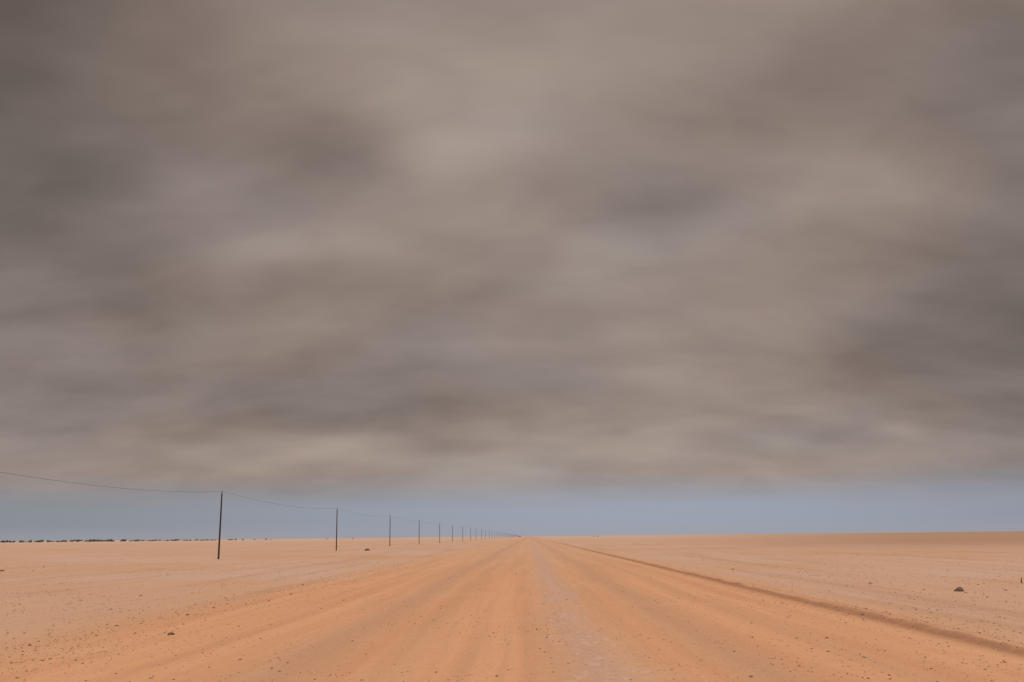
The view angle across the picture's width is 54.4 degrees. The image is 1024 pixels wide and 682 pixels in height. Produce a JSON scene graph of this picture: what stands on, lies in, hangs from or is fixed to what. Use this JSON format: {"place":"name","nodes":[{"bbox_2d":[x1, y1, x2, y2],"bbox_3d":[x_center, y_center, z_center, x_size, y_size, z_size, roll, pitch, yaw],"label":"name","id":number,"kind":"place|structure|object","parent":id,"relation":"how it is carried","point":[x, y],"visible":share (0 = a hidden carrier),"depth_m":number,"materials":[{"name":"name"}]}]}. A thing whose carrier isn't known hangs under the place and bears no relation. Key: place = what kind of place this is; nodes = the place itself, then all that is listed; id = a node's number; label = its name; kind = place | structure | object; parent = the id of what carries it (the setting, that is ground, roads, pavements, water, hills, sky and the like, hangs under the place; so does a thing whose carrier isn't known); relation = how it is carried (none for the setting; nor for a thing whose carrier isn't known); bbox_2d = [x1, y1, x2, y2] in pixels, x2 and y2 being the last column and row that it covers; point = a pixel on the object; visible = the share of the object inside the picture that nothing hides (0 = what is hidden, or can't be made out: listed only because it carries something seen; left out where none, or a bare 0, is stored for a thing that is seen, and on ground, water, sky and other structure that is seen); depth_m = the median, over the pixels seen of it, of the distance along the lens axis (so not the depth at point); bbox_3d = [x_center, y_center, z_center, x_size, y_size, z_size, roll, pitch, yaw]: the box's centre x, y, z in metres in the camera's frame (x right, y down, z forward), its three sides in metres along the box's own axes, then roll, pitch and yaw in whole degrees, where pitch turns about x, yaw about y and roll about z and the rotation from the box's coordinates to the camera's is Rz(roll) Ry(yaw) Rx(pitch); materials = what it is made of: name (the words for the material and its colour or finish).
{"place":"outdoors","nodes":[
{"label":"outdoors","id":0,"kind":"place"},
{"bbox_2d":[0,536,1023,681],"bbox_3d":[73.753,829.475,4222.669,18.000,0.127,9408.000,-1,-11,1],"label":"dirt road","id":1,"kind":"structure","parent":0,"point":[442,653],"depth_m":17.65,"materials":[{"name":"orange soil"}]},
{"bbox_2d":[0,531,1023,646],"bbox_3d":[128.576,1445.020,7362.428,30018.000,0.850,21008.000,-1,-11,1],"label":"desert ground","id":2,"kind":"structure","parent":0,"point":[55,558],"depth_m":60.21,"materials":[{"name":"orange sand"}]},
{"bbox_2d":[217,493,222,558],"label":"telephone pole","id":3,"kind":"object","parent":2,"relation":"on","point":[220,528],"visible":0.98,"depth_m":90.79,"materials":[{"name":"wood"}]},
{"bbox_2d":[2,472,462,526],"bbox_3d":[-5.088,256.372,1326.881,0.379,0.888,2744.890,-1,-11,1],"label":"telephone wire","id":4,"kind":"object","parent":3,"relation":"attached to","point":[175,491],"visible":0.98,"depth_m":74.55,"materials":[{"name":"black metal"}]},
{"bbox_2d":[0,536,593,542],"bbox_3d":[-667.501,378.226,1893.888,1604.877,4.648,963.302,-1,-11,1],"label":"distant trees","id":5,"kind":"object","parent":2,"relation":"on","point":[78,540],"visible":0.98,"depth_m":1476.83,"materials":[{"name":"green plant"}]},
{"bbox_2d":[336,510,337,550],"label":"telephone pole","id":6,"kind":"object","parent":2,"relation":"on","point":[336,533],"visible":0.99,"depth_m":145.67,"materials":[{"name":"wood"}]},
{"bbox_2d":[954,587,963,591],"bbox_3d":[13.411,7.474,29.890,0.289,0.205,0.207,-1,-11,1],"label":"rock","id":7,"kind":"object","parent":2,"relation":"on","point":[959,589],"visible":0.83,"depth_m":29.82,"materials":[{"name":"stone"}]},
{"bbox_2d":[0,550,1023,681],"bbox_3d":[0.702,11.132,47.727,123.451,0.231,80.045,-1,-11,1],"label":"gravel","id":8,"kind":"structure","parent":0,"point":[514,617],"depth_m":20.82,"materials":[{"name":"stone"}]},
{"bbox_2d":[0,0,1023,540],"label":"sky","id":9,"kind":"structure","parent":0,"point":[514,267],"materials":[{"name":"grey"}]}
]}

